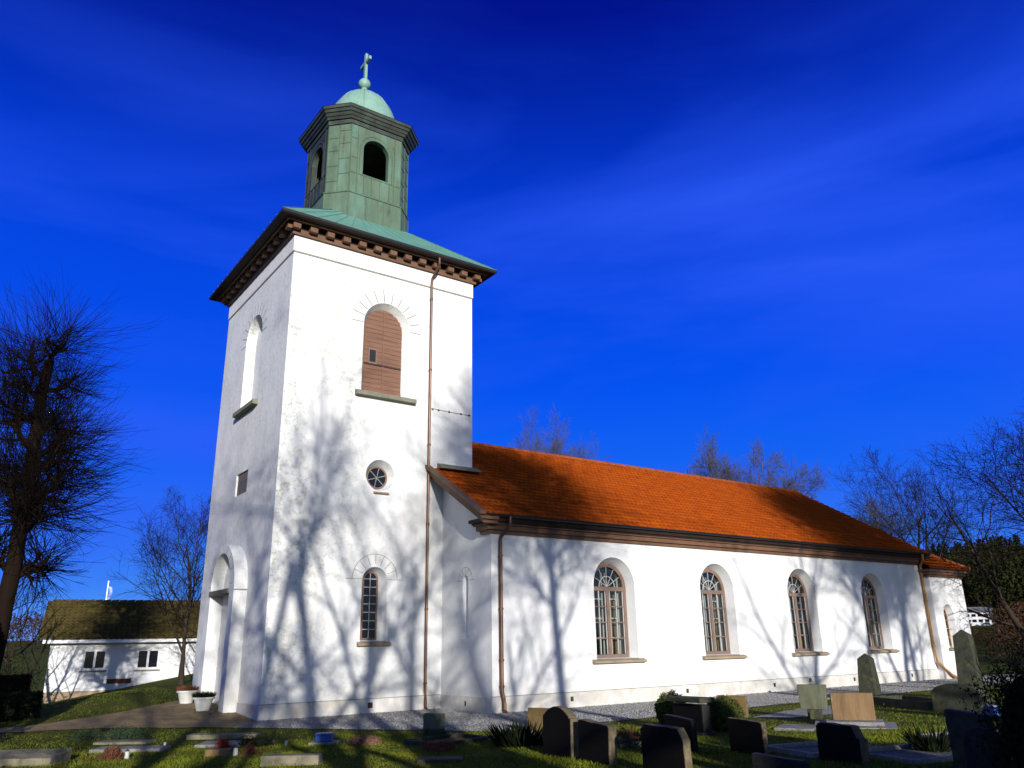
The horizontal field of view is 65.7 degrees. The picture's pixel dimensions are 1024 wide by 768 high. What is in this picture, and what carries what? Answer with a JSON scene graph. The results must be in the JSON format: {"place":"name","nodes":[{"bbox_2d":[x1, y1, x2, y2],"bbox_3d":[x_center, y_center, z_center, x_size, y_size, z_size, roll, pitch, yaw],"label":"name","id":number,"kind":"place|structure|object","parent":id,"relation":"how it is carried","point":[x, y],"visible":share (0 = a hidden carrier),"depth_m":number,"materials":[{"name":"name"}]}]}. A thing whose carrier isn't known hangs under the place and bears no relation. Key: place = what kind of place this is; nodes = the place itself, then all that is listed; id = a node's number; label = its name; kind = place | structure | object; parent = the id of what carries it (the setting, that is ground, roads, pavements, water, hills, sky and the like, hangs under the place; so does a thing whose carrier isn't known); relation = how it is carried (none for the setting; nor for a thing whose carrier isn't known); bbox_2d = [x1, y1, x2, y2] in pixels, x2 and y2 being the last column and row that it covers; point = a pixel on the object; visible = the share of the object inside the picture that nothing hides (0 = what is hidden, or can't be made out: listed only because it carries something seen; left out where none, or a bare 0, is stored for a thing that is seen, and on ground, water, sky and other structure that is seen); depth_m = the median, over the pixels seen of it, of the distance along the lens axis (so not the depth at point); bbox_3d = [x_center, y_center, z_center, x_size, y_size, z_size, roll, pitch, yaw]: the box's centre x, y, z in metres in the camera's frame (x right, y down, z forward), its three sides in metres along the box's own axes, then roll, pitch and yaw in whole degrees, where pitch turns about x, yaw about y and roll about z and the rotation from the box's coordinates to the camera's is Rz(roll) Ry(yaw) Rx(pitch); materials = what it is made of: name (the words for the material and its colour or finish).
{"place":"outdoors","nodes":[
{"label":"outdoors","id":0,"kind":"place"},
{"bbox_2d":[0,700,255,732],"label":"paved path","id":1,"kind":"structure","parent":0,"point":[168,714],"depth_m":22.41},
{"bbox_2d":[176,690,197,703],"bbox_3d":[-10.598,10.186,25.807,0.640,0.390,0.640,12,-22,-34],"label":"plant pot","id":2,"kind":"object","parent":1,"relation":"on","point":[185,697],"visible":0.9,"depth_m":25.60,"materials":[{"name":"white ceramic"}]},
{"bbox_2d":[176,684,198,690],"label":"heather plant","id":3,"kind":"object","parent":2,"relation":"on","point":[186,688],"visible":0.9,"depth_m":25.71,"materials":[{"name":"red plant"}]},
{"bbox_2d":[193,696,214,710],"bbox_3d":[-9.438,9.776,24.226,0.640,0.390,0.640,12,-22,-34],"label":"plant pot","id":4,"kind":"object","parent":1,"relation":"on","point":[203,703],"visible":0.91,"depth_m":24.03,"materials":[{"name":"white ceramic"}]},
{"bbox_2d":[191,690,215,697],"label":"heather plant","id":5,"kind":"object","parent":4,"relation":"on","point":[199,694],"visible":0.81,"depth_m":24.15,"materials":[{"name":"green plant"}]},
{"bbox_2d":[0,598,1023,767],"bbox_3d":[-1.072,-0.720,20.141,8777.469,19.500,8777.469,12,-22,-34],"label":"ground","id":6,"kind":"structure","parent":0,"point":[127,699],"depth_m":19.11,"materials":[{"name":"green plant"}]},
{"bbox_2d":[0,673,31,692],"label":"barberry hedge","id":7,"kind":"object","parent":6,"relation":"on","point":[23,682],"visible":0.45,"depth_m":27.42,"materials":[{"name":"plant"}]},
{"bbox_2d":[0,689,43,721],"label":"clipped hedge","id":8,"kind":"object","parent":6,"relation":"on","point":[18,705],"visible":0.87,"depth_m":23.56,"materials":[{"name":"green plant"}]},
{"bbox_2d":[0,651,57,701],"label":"evergreen shrub","id":9,"kind":"object","parent":6,"relation":"on","point":[16,671],"visible":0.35,"depth_m":32.22,"materials":[{"name":"green plant"}]},
{"bbox_2d":[8,612,50,651],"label":"wood","id":10,"kind":"object","parent":6,"relation":"on","point":[29,623],"visible":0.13,"depth_m":151.47,"materials":[{"name":"brown plant"}]},
{"bbox_2d":[0,748,71,766],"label":"grave slab","id":11,"kind":"structure","parent":6,"relation":"on","point":[25,757],"depth_m":14.59,"materials":[{"name":"stone"}]},
{"bbox_2d":[1,558,84,684],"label":"bare tree","id":12,"kind":"object","parent":6,"relation":"on","point":[35,638],"visible":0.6,"depth_m":33.61,"materials":[{"name":"brown plant"}]},
{"bbox_2d":[0,262,168,670],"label":"pollarded tree","id":13,"kind":"object","parent":6,"relation":"on","point":[26,514],"visible":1,"depth_m":26.18,"materials":[{"name":"brown plant"}]},
{"bbox_2d":[105,581,111,599],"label":"flagpole","id":14,"kind":"object","parent":6,"relation":"on","point":[110,593],"visible":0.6,"depth_m":55.03,"materials":[{"name":"white metal"}]},
{"bbox_2d":[96,743,124,759],"bbox_3d":[-7.629,7.046,15.089,0.694,0.421,0.690,12,-22,-34],"label":"heather plant","id":15,"kind":"object","parent":6,"relation":"on","point":[111,753],"visible":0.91,"depth_m":15.02,"materials":[{"name":"plant"}]},
{"bbox_2d":[69,722,152,741],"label":"spruce twigs","id":16,"kind":"object","parent":6,"relation":"on","point":[124,734],"visible":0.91,"depth_m":18.55,"materials":[{"name":"green plant"}]},
{"bbox_2d":[37,599,200,703],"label":"parish hall","id":17,"kind":"structure","parent":6,"relation":"on","point":[98,646],"depth_m":41.26,"materials":[{"name":"white paint"}]},
{"bbox_2d":[79,649,107,671],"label":"window","id":18,"kind":"structure","parent":17,"relation":"in","point":[93,659],"depth_m":40.38,"materials":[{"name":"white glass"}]},
{"bbox_2d":[133,648,160,670],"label":"window","id":19,"kind":"structure","parent":17,"relation":"in","point":[145,658],"depth_m":41.44,"materials":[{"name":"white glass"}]},
{"bbox_2d":[93,739,155,744],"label":"grave slab","id":20,"kind":"structure","parent":6,"relation":"on","point":[121,742],"depth_m":17.60,"materials":[{"name":"stone"}]},
{"bbox_2d":[124,749,129,758],"bbox_3d":[-7.345,7.056,15.124,0.087,0.167,0.087,12,-22,-34],"label":"grave candle","id":21,"kind":"object","parent":6,"relation":"on","point":[127,752],"visible":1,"depth_m":15.09,"materials":[{"name":"plastic"}]},
{"bbox_2d":[89,745,170,752],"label":"grave slab","id":22,"kind":"structure","parent":6,"relation":"on","point":[153,748],"depth_m":16.23,"materials":[{"name":"grey stone"}]},
{"bbox_2d":[103,485,211,684],"bbox_3d":[-14.147,8.609,34.954,6.847,8.831,7.551,1,-18,-8],"label":"slender tree","id":23,"kind":"object","parent":6,"relation":"on","point":[189,605],"visible":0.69,"depth_m":34.29,"materials":[{"name":"brown plant"}]},
{"bbox_2d":[205,748,231,756],"bbox_3d":[-5.609,7.043,15.137,0.440,0.140,0.240,-1,-18,0],"label":"planter","id":24,"kind":"object","parent":6,"relation":"on","point":[218,751],"visible":0.74,"depth_m":15.03,"materials":[{"name":"beige stone"}]},
{"bbox_2d":[212,737,231,747],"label":"heather plant","id":25,"kind":"object","parent":6,"relation":"on","point":[221,743],"visible":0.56,"depth_m":15.40,"materials":[{"name":"red plant"}]},
{"bbox_2d":[186,732,261,739],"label":"grave slab","id":26,"kind":"structure","parent":6,"relation":"on","point":[198,736],"depth_m":18.25,"materials":[{"name":"stone"}]},
{"bbox_2d":[194,740,274,747],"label":"grave slab","id":27,"kind":"structure","parent":6,"relation":"on","point":[205,744],"depth_m":16.72,"materials":[{"name":"grey stone"}]},
{"bbox_2d":[233,745,237,755],"bbox_3d":[-5.248,6.958,15.047,0.095,0.182,0.095,12,-22,-34],"label":"grave candle","id":28,"kind":"object","parent":6,"relation":"on","point":[235,750],"visible":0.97,"depth_m":15.02,"materials":[{"name":"plastic"}]},
{"bbox_2d":[238,739,261,755],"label":"heather plant","id":29,"kind":"object","parent":6,"relation":"on","point":[249,749],"visible":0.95,"depth_m":15.03,"materials":[{"name":"red plant"}]},
{"bbox_2d":[237,733,276,747],"bbox_3d":[-5.349,7.476,16.539,0.862,0.388,0.857,12,-22,-34],"label":"heather plant","id":30,"kind":"object","parent":6,"relation":"on","point":[259,741],"visible":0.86,"depth_m":16.42,"materials":[{"name":"green plant"}]},
{"bbox_2d":[260,753,322,766],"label":"grave slab","id":31,"kind":"structure","parent":6,"relation":"on","point":[293,759],"depth_m":13.32,"materials":[{"name":"stone"}]},
{"bbox_2d":[308,740,341,744],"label":"grave slab","id":32,"kind":"structure","parent":6,"relation":"on","point":[329,743],"depth_m":16.53,"materials":[{"name":"grey stone"}]},
{"bbox_2d":[315,732,334,741],"bbox_3d":[-3.956,7.454,16.730,0.370,0.165,0.270,-1,-18,0],"label":"blue box","id":33,"kind":"object","parent":32,"relation":"on","point":[324,736],"visible":1,"depth_m":16.62,"materials":[{"name":"plastic"}]},
{"bbox_2d":[343,734,386,745],"bbox_3d":[-3.011,7.358,16.240,0.993,0.356,0.519,-1,-18,0],"label":"heather plant","id":34,"kind":"object","parent":6,"relation":"on","point":[368,740],"visible":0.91,"depth_m":16.19,"materials":[{"name":"plant"}]},
{"bbox_2d":[423,713,444,732],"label":"gravestone","id":35,"kind":"object","parent":6,"relation":"on","point":[432,721],"visible":0.57,"depth_m":17.49,"materials":[{"name":"grey stone"}]},
{"bbox_2d":[419,726,449,738],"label":"spruce twigs","id":36,"kind":"object","parent":6,"relation":"on","point":[433,732],"visible":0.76,"depth_m":16.89,"materials":[{"name":"green plant"}]},
{"bbox_2d":[420,739,459,752],"bbox_3d":[-1.308,6.792,14.824,0.888,0.292,0.905,12,-22,-34],"label":"heather plant","id":37,"kind":"object","parent":6,"relation":"on","point":[443,745],"visible":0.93,"depth_m":14.71,"materials":[{"name":"plant"}]},
{"bbox_2d":[417,756,463,763],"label":"grave slab","id":38,"kind":"structure","parent":6,"relation":"on","point":[435,759],"depth_m":13.09,"materials":[{"name":"stone"}]},
{"bbox_2d":[403,733,490,746],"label":"grave kerb","id":39,"kind":"structure","parent":6,"relation":"on","point":[458,738],"depth_m":16.36,"materials":[{"name":"stone"}]},
{"bbox_2d":[0,699,936,767],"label":"fallen leaves","id":40,"kind":"object","parent":6,"relation":"on","point":[418,745],"visible":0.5,"depth_m":16.32,"materials":[{"name":"brown plant"}]},
{"bbox_2d":[479,716,542,747],"bbox_3d":[0.167,6.696,15.328,1.723,0.570,1.423,-2,-18,4],"label":"spiky plant","id":41,"kind":"object","parent":6,"relation":"on","point":[516,737],"visible":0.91,"depth_m":15.06,"materials":[{"name":"green plant"}]},
{"bbox_2d":[528,707,548,732],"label":"gravestone","id":42,"kind":"object","parent":6,"relation":"on","point":[535,715],"visible":0.31,"depth_m":17.55,"materials":[{"name":"stone"}]},
{"bbox_2d":[507,404,609,460],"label":"background tree","id":43,"kind":"object","parent":6,"relation":"on","point":[558,447],"visible":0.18,"depth_m":63.53,"materials":[{"name":"brown plant"}]},
{"bbox_2d":[543,706,578,758],"bbox_3d":[0.824,5.979,13.490,0.170,0.924,0.890,9,-20,-28],"label":"gravestone","id":44,"kind":"object","parent":6,"relation":"on","point":[560,731],"visible":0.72,"depth_m":13.37,"materials":[{"name":"stone"}]},
{"bbox_2d":[192,53,970,720],"label":"church","id":45,"kind":"structure","parent":6,"relation":"on","point":[386,533],"depth_m":27.73,"materials":[{"name":"paint"}]},
{"bbox_2d":[356,571,390,646],"bbox_3d":[-4.467,7.192,25.433,1.140,2.351,0.530,12,-22,-34],"label":"arched window","id":46,"kind":"structure","parent":45,"relation":"in","point":[369,598],"depth_m":25.57,"materials":[{"name":"grey paint"}]},
{"bbox_2d":[366,467,386,488],"bbox_3d":[-4.609,3.195,26.950,0.776,0.776,0.060,12,-22,-34],"label":"round window","id":47,"kind":"structure","parent":45,"relation":"in","point":[376,477],"depth_m":26.95,"materials":[{"name":"black glass"}]},
{"bbox_2d":[592,563,646,663],"bbox_3d":[3.400,7.900,27.443,2.350,3.348,0.930,12,-22,-34],"label":"window","id":48,"kind":"structure","parent":45,"relation":"in","point":[612,622],"depth_m":27.65,"materials":[{"name":"grey paint"}]},
{"bbox_2d":[700,569,747,659],"bbox_3d":[7.719,8.784,30.385,2.350,3.348,0.930,12,-22,-34],"label":"window","id":49,"kind":"structure","parent":45,"relation":"in","point":[712,608],"depth_m":30.58,"materials":[{"name":"grey paint"}]},
{"bbox_2d":[787,573,829,656],"bbox_3d":[12.046,9.670,33.332,2.350,3.348,0.930,12,-22,-34],"label":"window","id":50,"kind":"structure","parent":45,"relation":"in","point":[795,602],"depth_m":33.53,"materials":[{"name":"grey paint"}]},
{"bbox_2d":[861,577,899,653],"bbox_3d":[16.423,10.565,36.313,2.350,3.348,0.930,12,-22,-34],"label":"window","id":51,"kind":"structure","parent":45,"relation":"in","point":[866,598],"depth_m":36.52,"materials":[{"name":"grey paint"}]},
{"bbox_2d":[944,609,953,650],"bbox_3d":[21.430,12.012,38.886,1.170,2.066,0.480,12,-22,-34],"label":"window","id":52,"kind":"structure","parent":45,"relation":"in","point":[945,614],"depth_m":39.16,"materials":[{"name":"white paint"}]},
{"bbox_2d":[578,719,617,765],"bbox_3d":[1.355,5.750,12.585,0.170,0.740,0.808,11,-21,-30],"label":"gravestone","id":53,"kind":"object","parent":6,"relation":"on","point":[597,742],"visible":0.89,"depth_m":12.47,"materials":[{"name":"stone"}]},
{"bbox_2d":[617,734,640,748],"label":"grave kerb","id":54,"kind":"structure","parent":6,"relation":"on","point":[621,746],"depth_m":14.47,"materials":[{"name":"grey stone"}]},
{"bbox_2d":[616,725,640,741],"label":"heather plant","id":55,"kind":"object","parent":54,"relation":"on","point":[636,733],"visible":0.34,"depth_m":15.06,"materials":[{"name":"green plant"}]},
{"bbox_2d":[617,730,640,748],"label":"spruce twigs","id":56,"kind":"object","parent":54,"relation":"on","point":[620,740],"visible":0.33,"depth_m":14.38,"materials":[{"name":"green plant"}]},
{"bbox_2d":[640,723,692,767],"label":"gravestone","id":57,"kind":"object","parent":6,"relation":"on","point":[665,746],"visible":1,"depth_m":10.97,"materials":[{"name":"stone"}]},
{"bbox_2d":[654,689,686,724],"bbox_3d":[3.613,7.366,17.875,0.825,0.909,0.828,12,-22,-34],"label":"round bush","id":58,"kind":"object","parent":6,"relation":"on","point":[663,706],"visible":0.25,"depth_m":17.75,"materials":[{"name":"green plant"}]},
{"bbox_2d":[663,714,698,753],"bbox_3d":[2.904,6.084,13.634,0.102,0.699,0.745,7,-19,-28],"label":"gravestone","id":59,"kind":"object","parent":6,"relation":"on","point":[688,725],"visible":0.52,"depth_m":13.46,"materials":[{"name":"black stone"}]},
{"bbox_2d":[666,696,716,735],"bbox_3d":[3.755,6.994,16.577,0.400,0.840,1.120,8,-21,-26],"label":"gravestone","id":60,"kind":"object","parent":6,"relation":"on","point":[699,714],"visible":0.69,"depth_m":16.30,"materials":[{"name":"black stone"}]},
{"bbox_2d":[707,694,745,732],"bbox_3d":[4.504,7.025,16.848,0.896,0.820,0.918,12,-22,-34],"label":"round bush","id":61,"kind":"object","parent":6,"relation":"on","point":[722,709],"visible":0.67,"depth_m":16.59,"materials":[{"name":"green plant"}]},
{"bbox_2d":[716,695,748,716],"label":"gravestone","id":62,"kind":"object","parent":6,"relation":"on","point":[742,701],"visible":0.38,"depth_m":20.27,"materials":[{"name":"stone"}]},
{"bbox_2d":[727,717,769,754],"bbox_3d":[3.906,5.895,13.112,0.102,0.663,0.870,6,-20,-23],"label":"gravestone","id":63,"kind":"object","parent":6,"relation":"on","point":[746,736],"visible":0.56,"depth_m":13.06,"materials":[{"name":"stone"}]},
{"bbox_2d":[688,422,831,575],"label":"background tree","id":64,"kind":"object","parent":6,"relation":"on","point":[726,471],"visible":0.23,"depth_m":57.37,"materials":[{"name":"brown plant"}]},
{"bbox_2d":[751,752,809,767],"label":"gravestone","id":65,"kind":"object","parent":6,"relation":"on","point":[760,760],"visible":1,"depth_m":10.03,"materials":[{"name":"black stone"}]},
{"bbox_2d":[773,724,815,731],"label":"grave slab","id":66,"kind":"structure","parent":6,"relation":"on","point":[794,727],"depth_m":16.61,"materials":[{"name":"grey stone"}]},
{"bbox_2d":[797,678,827,718],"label":"gravestone","id":67,"kind":"object","parent":6,"relation":"on","point":[813,700],"visible":0.92,"depth_m":19.18,"materials":[{"name":"grey stone"}]},
{"bbox_2d":[768,741,875,757],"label":"grave kerb","id":68,"kind":"structure","parent":6,"relation":"on","point":[789,749],"depth_m":13.14,"materials":[{"name":"grey stone"}]},
{"bbox_2d":[816,722,870,764],"bbox_3d":[4.953,5.444,11.878,0.170,0.650,0.830,9,-20,-25],"label":"gravestone","id":69,"kind":"object","parent":6,"relation":"on","point":[843,743],"visible":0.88,"depth_m":11.80,"materials":[{"name":"stone"}]},
{"bbox_2d":[814,692,897,728],"bbox_3d":[7.352,7.080,17.066,1.640,0.800,1.100,-8,-18,20],"label":"gravestone","id":70,"kind":"object","parent":6,"relation":"on","point":[854,708],"visible":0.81,"depth_m":17.10,"materials":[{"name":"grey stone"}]},
{"bbox_2d":[857,653,887,695],"bbox_3d":[11.446,9.449,25.462,0.820,1.510,0.820,-17,-24,40],"label":"obelisk","id":71,"kind":"object","parent":6,"relation":"on","point":[868,680],"visible":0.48,"depth_m":25.32,"materials":[{"name":"stone"}]},
{"bbox_2d":[821,486,942,556],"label":"background tree","id":72,"kind":"object","parent":6,"relation":"on","point":[876,524],"visible":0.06,"depth_m":55.31,"materials":[{"name":"brown plant"}]},
{"bbox_2d":[873,695,932,708],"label":"grave kerb","id":73,"kind":"structure","parent":6,"relation":"on","point":[905,701],"depth_m":22.43,"materials":[{"name":"stone"}]},
{"bbox_2d":[868,744,952,764],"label":"grave kerb","id":74,"kind":"structure","parent":6,"relation":"on","point":[891,753],"depth_m":12.13,"materials":[{"name":"grey stone"}]},
{"bbox_2d":[896,721,951,752],"bbox_3d":[6.739,5.633,12.669,1.082,0.474,1.047,-5,-19,12],"label":"spiky plant","id":75,"kind":"object","parent":74,"relation":"on","point":[931,743],"visible":0.71,"depth_m":12.60,"materials":[{"name":"green plant"}]},
{"bbox_2d":[828,445,1004,589],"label":"slender tree","id":76,"kind":"object","parent":6,"relation":"on","point":[932,515],"visible":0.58,"depth_m":55.54,"materials":[{"name":"brown plant"}]},
{"bbox_2d":[887,446,1023,637],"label":"leaning tree","id":77,"kind":"object","parent":6,"relation":"on","point":[1016,623],"visible":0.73,"depth_m":41.53,"materials":[{"name":"brown plant"}]},
{"bbox_2d":[931,683,985,712],"bbox_3d":[11.218,7.954,19.930,0.255,0.792,1.204,14,-23,-36],"label":"gravestone","id":78,"kind":"object","parent":6,"relation":"on","point":[946,696],"visible":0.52,"depth_m":19.90,"materials":[{"name":"stone"}]},
{"bbox_2d":[944,709,993,767],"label":"gravestone","id":79,"kind":"object","parent":6,"relation":"on","point":[960,723],"visible":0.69,"depth_m":10.94,"materials":[{"name":"black stone"}]},
{"bbox_2d":[952,629,994,704],"bbox_3d":[13.018,8.100,22.604,0.860,2.110,0.860,-17,-24,40],"label":"obelisk","id":80,"kind":"object","parent":6,"relation":"on","point":[964,651],"visible":0.43,"depth_m":22.50,"materials":[{"name":"stone"}]},
{"bbox_2d":[923,390,1023,592],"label":"ash tree","id":81,"kind":"object","parent":6,"relation":"on","point":[1020,493],"visible":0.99,"depth_m":37.50,"materials":[{"name":"brown plant"}]},
{"bbox_2d":[929,534,1023,618],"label":"conifer wood","id":82,"kind":"object","parent":6,"relation":"on","point":[1007,586],"visible":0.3,"depth_m":138.39,"materials":[{"name":"green plant"}]},
{"bbox_2d":[966,606,993,625],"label":"hut","id":83,"kind":"object","parent":6,"relation":"on","point":[975,619],"visible":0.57,"depth_m":128.48,"materials":[{"name":"white stone"}]},
{"bbox_2d":[959,593,1023,767],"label":"juniper bush","id":84,"kind":"object","parent":6,"relation":"on","point":[1009,727],"visible":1,"depth_m":8.23,"materials":[{"name":"green plant"}]},
{"bbox_2d":[982,705,1000,715],"bbox_3d":[11.326,7.692,18.687,0.220,0.225,0.340,4,-19,-15],"label":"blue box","id":85,"kind":"object","parent":6,"relation":"on","point":[992,710],"visible":0.27,"depth_m":18.62,"materials":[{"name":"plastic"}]},
{"bbox_2d":[966,595,1023,660],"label":"winter scrub","id":86,"kind":"object","parent":6,"relation":"on","point":[1016,608],"visible":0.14,"depth_m":64.02,"materials":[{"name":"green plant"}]},
{"bbox_2d":[0,0,1023,640],"label":"sky","id":87,"kind":"structure","parent":0,"point":[796,227],"materials":[{"name":"blue"}]},
{"bbox_2d":[232,674,1019,731],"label":"gravel path","id":88,"kind":"structure","parent":0,"point":[421,723],"depth_m":22.25,"materials":[{"name":"grey gravel"}]},
{"bbox_2d":[756,705,831,717],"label":"gravel path","id":89,"kind":"structure","parent":0,"point":[798,712],"depth_m":20.64,"materials":[{"name":"grey gravel"}]}
]}

